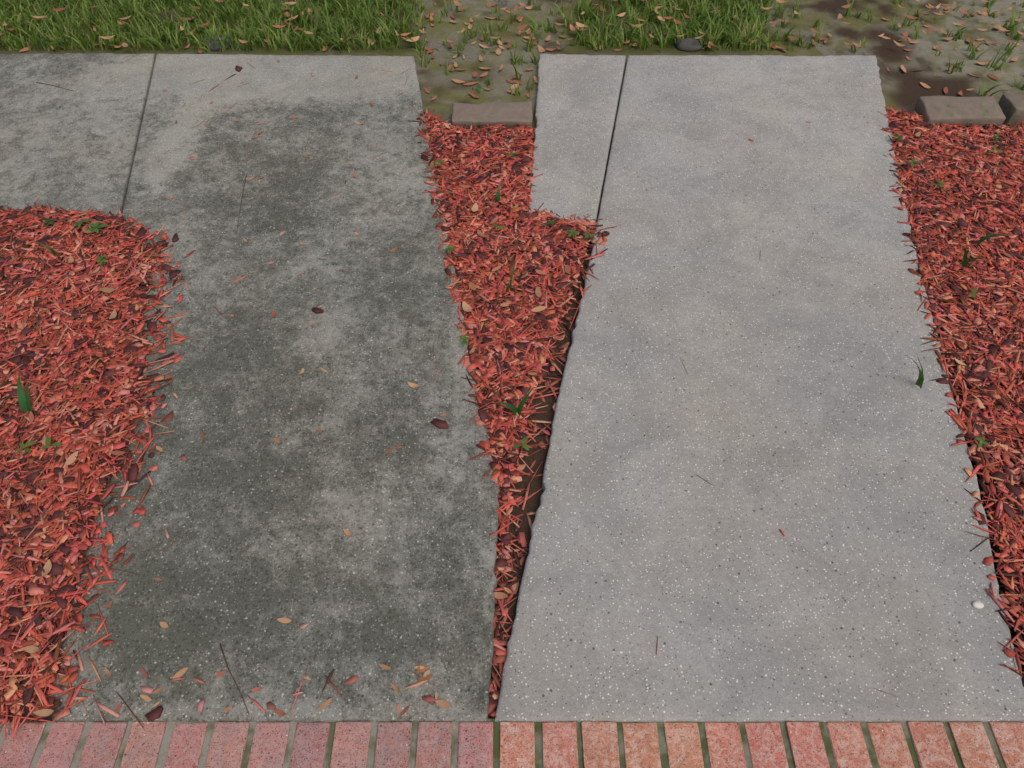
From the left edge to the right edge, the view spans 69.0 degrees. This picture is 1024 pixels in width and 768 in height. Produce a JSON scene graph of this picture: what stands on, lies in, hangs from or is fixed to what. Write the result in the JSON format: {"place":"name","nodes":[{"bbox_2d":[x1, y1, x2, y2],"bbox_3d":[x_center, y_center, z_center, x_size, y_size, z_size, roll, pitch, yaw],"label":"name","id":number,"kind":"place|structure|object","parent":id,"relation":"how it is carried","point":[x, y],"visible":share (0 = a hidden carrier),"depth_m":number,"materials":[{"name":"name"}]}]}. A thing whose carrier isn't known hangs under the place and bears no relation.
{"place":"outdoors","nodes":[
{"label":"outdoors","id":0,"kind":"place"},
{"bbox_2d":[0,0,1023,717],"bbox_3d":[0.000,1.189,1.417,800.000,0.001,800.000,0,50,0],"label":"ground","id":1,"kind":"structure","parent":0,"point":[906,90],"depth_m":3.87,"materials":[{"name":"soil"}]},
{"bbox_2d":[0,53,155,216],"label":"concrete slab","id":2,"kind":"structure","parent":1,"relation":"on","point":[76,148],"depth_m":3.33,"materials":[{"name":"concrete"}]},
{"bbox_2d":[0,198,159,739],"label":"mulch chips","id":3,"kind":"object","parent":1,"relation":"on","point":[41,532],"visible":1,"depth_m":2.29,"materials":[{"name":"red wood"}]},
{"bbox_2d":[25,211,100,229],"bbox_3d":[-1.710,-0.622,2.835,0.356,0.005,0.019,13,51,11],"label":"twig","id":4,"kind":"object","parent":3,"relation":"on","point":[58,220],"visible":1,"depth_m":2.83,"materials":[{"name":"brown wood"}]},
{"bbox_2d":[0,207,138,715],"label":"mulch leaves","id":5,"kind":"object","parent":3,"relation":"on","point":[71,459],"visible":1,"depth_m":2.15,"materials":[{"name":"brown plant"}]},
{"bbox_2d":[204,37,230,50],"bbox_3d":[-1.538,-1.773,3.883,0.143,0.066,0.111,0,50,0],"label":"rock","id":6,"kind":"object","parent":1,"relation":"on","point":[211,47],"visible":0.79,"depth_m":3.85,"materials":[{"name":"grey stone"}]},
{"bbox_2d":[47,54,499,721],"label":"concrete walkway","id":7,"kind":"structure","parent":1,"relation":"on","point":[401,582],"depth_m":2.24,"materials":[{"name":"concrete"}]},
{"bbox_2d":[85,565,134,573],"bbox_3d":[-1.064,0.483,1.955,0.158,0.004,0.006,7,50,5],"label":"twig","id":8,"kind":"object","parent":7,"relation":"on","point":[113,568],"visible":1,"depth_m":1.95,"materials":[{"name":"brown wood"}]},
{"bbox_2d":[46,207,176,720],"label":"mulch","id":9,"kind":"object","parent":7,"relation":"on","point":[131,470],"visible":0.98,"depth_m":2.17,"materials":[{"name":"red wood"}]},
{"bbox_2d":[48,219,194,724],"bbox_3d":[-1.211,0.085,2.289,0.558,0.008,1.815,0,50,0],"label":"stray chips","id":10,"kind":"object","parent":7,"relation":"on","point":[152,468],"visible":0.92,"depth_m":2.03,"materials":[{"name":"red wood"}]},
{"bbox_2d":[136,281,191,467],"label":"leaves","id":11,"kind":"object","parent":7,"relation":"on","point":[167,376],"visible":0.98,"depth_m":2.38,"materials":[{"name":"brown plant"}]},
{"bbox_2d":[219,644,248,714],"bbox_3d":[-0.663,0.701,1.772,0.007,0.004,0.198,-27,55,-21],"label":"twig","id":12,"kind":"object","parent":7,"relation":"on","point":[231,675],"visible":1,"depth_m":1.78,"materials":[{"name":"brown wood"}]},
{"bbox_2d":[236,174,246,234],"bbox_3d":[-1.077,-0.719,2.964,0.005,0.003,0.392,-6,50,-5],"label":"twig","id":13,"kind":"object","parent":7,"relation":"on","point":[241,202],"visible":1,"depth_m":2.97,"materials":[{"name":"brown wood"}]},
{"bbox_2d":[75,668,435,727],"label":"leaves","id":14,"kind":"object","parent":7,"relation":"on","point":[154,714],"visible":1,"depth_m":1.74,"materials":[{"name":"brown plant"}]},
{"bbox_2d":[103,101,448,679],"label":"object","id":15,"kind":"object","parent":7,"relation":"on","point":[281,620],"visible":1,"depth_m":2.23,"materials":[{"name":"brown plant"}]},
{"bbox_2d":[105,664,450,715],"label":"leaves","id":16,"kind":"object","parent":7,"relation":"on","point":[424,677],"visible":1,"depth_m":1.75,"materials":[{"name":"brown plant"}]},
{"bbox_2d":[143,60,438,692],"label":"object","id":17,"kind":"object","parent":7,"relation":"on","point":[347,532],"visible":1,"depth_m":2.40,"materials":[{"name":"brown plant"}]},
{"bbox_2d":[139,65,448,711],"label":"fallen leaves","id":18,"kind":"object","parent":7,"relation":"on","point":[439,423],"visible":1,"depth_m":2.25,"materials":[{"name":"brown plant"}]},
{"bbox_2d":[129,62,484,688],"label":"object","id":19,"kind":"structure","parent":7,"relation":"on","point":[308,401],"depth_m":2.47,"materials":[{"name":"brown plant"}]},
{"bbox_2d":[415,2,538,99],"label":"fallen leaves","id":20,"kind":"object","parent":1,"relation":"on","point":[498,50],"visible":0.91,"depth_m":3.81,"materials":[{"name":"brown plant"}]},
{"bbox_2d":[452,101,532,128],"bbox_3d":[-0.089,-1.207,3.408,0.367,0.109,0.140,1,59,1],"label":"stone","id":21,"kind":"object","parent":1,"relation":"on","point":[508,114],"visible":0.69,"depth_m":3.36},
{"bbox_2d":[0,719,1009,767],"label":"brick edging joint","id":22,"kind":"object","parent":1,"relation":"on","point":[538,732],"visible":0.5,"depth_m":1.69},
{"bbox_2d":[407,109,603,551],"bbox_3d":[0.067,-0.455,2.760,0.593,0.001,2.267,-8,50,-6],"label":"mulch bed","id":23,"kind":"object","parent":1,"relation":"on","point":[536,377],"visible":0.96,"depth_m":2.65,"materials":[{"name":"red wood"}]},
{"bbox_2d":[430,123,570,374],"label":"mulch leaves","id":24,"kind":"object","parent":23,"relation":"on","point":[466,307],"visible":0.99,"depth_m":2.68,"materials":[{"name":"brown plant"}]},
{"bbox_2d":[494,403,525,598],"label":"fallen leaves","id":25,"kind":"object","parent":23,"relation":"on","point":[499,595],"visible":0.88,"depth_m":1.93,"materials":[{"name":"brown plant"}]},
{"bbox_2d":[488,538,528,718],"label":"mulch","id":26,"kind":"object","parent":1,"relation":"on","point":[503,557],"visible":0.75,"depth_m":1.90,"materials":[{"name":"red wood"}]},
{"bbox_2d":[16,133,1001,453],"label":"weed seedlings","id":27,"kind":"object","parent":1,"relation":"on","point":[464,337],"visible":1,"depth_m":2.79,"materials":[{"name":"green plant"}]},
{"bbox_2d":[0,721,1023,767],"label":"brick edging","id":28,"kind":"object","parent":1,"relation":"on","point":[930,741],"visible":0.87,"depth_m":1.68,"materials":[{"name":"red brick"}]},
{"bbox_2d":[0,33,1023,52],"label":"fallen leaves","id":29,"kind":"object","parent":1,"relation":"on","point":[542,49],"visible":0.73,"depth_m":3.88,"materials":[{"name":"brown plant"}]},
{"bbox_2d":[17,183,1008,415],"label":"weeds","id":30,"kind":"object","parent":1,"relation":"on","point":[24,402],"visible":1,"depth_m":2.29,"materials":[{"name":"green plant"}]},
{"bbox_2d":[506,245,591,593],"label":"stray chips","id":31,"kind":"object","parent":1,"relation":"on","point":[539,431],"visible":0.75,"depth_m":2.27,"materials":[{"name":"red wood"}]},
{"bbox_2d":[529,54,625,224],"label":"concrete slab","id":32,"kind":"structure","parent":1,"relation":"on","point":[577,99],"depth_m":3.31,"materials":[{"name":"concrete"}]},
{"bbox_2d":[675,38,702,51],"bbox_3d":[0.922,-1.766,3.877,0.143,0.066,0.111,0,50,0],"label":"rock","id":33,"kind":"object","parent":1,"relation":"on","point":[691,45],"visible":0.98,"depth_m":3.85,"materials":[{"name":"grey stone"}]},
{"bbox_2d":[495,55,1023,721],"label":"concrete walkway","id":34,"kind":"structure","parent":1,"relation":"on","point":[761,285],"depth_m":2.20,"materials":[{"name":"concrete"}]},
{"bbox_2d":[569,226,615,328],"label":"mulch","id":35,"kind":"object","parent":34,"relation":"on","point":[603,234],"visible":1,"depth_m":2.75,"materials":[{"name":"red wood"}]},
{"bbox_2d":[656,121,810,655],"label":"fallen leaves","id":36,"kind":"object","parent":34,"relation":"on","point":[781,531],"visible":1,"depth_m":2.02,"materials":[{"name":"brown plant"}]},
{"bbox_2d":[680,250,1015,696],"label":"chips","id":37,"kind":"object","parent":34,"relation":"on","point":[712,485],"visible":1,"depth_m":1.83,"materials":[{"name":"brown plant"}]},
{"bbox_2d":[972,601,983,608],"bbox_3d":[1.181,0.560,1.889,0.029,0.012,0.020,0,50,0],"label":"pebble","id":38,"kind":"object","parent":34,"relation":"on","point":[978,604],"visible":1,"depth_m":1.89,"materials":[{"name":"white stone"}]},
{"bbox_2d":[879,106,1023,686],"bbox_3d":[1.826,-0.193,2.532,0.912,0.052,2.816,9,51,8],"label":"mulch chips","id":39,"kind":"object","parent":1,"relation":"on","point":[982,378],"visible":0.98,"depth_m":2.68,"materials":[{"name":"red wood"}]},
{"bbox_2d":[893,120,1012,364],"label":"mulch leaves","id":40,"kind":"object","parent":39,"relation":"on","point":[921,268],"visible":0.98,"depth_m":2.76,"materials":[{"name":"brown plant"}]},
{"bbox_2d":[882,6,1023,97],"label":"leaves","id":41,"kind":"object","parent":1,"relation":"on","point":[990,75],"visible":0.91,"depth_m":3.88,"materials":[{"name":"brown plant"}]},
{"bbox_2d":[914,95,1005,127],"bbox_3d":[2.033,-1.216,3.416,0.346,0.137,0.169,0,58,0],"label":"stone","id":42,"kind":"object","parent":1,"relation":"on","point":[978,111],"visible":0.64,"depth_m":3.35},
{"bbox_2d":[998,93,1023,126],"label":"stone","id":43,"kind":"object","parent":1,"relation":"on","point":[1011,105],"visible":0.44,"depth_m":3.39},
{"bbox_2d":[0,0,1023,96],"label":"lawn grass","id":44,"kind":"structure","parent":0,"point":[87,18],"depth_m":3.96,"materials":[{"name":"green plant"}]},
{"bbox_2d":[0,0,1023,47],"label":"lawn leaves","id":45,"kind":"object","parent":44,"relation":"on","point":[578,24],"visible":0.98,"depth_m":3.93,"materials":[{"name":"brown plant"}]}
]}

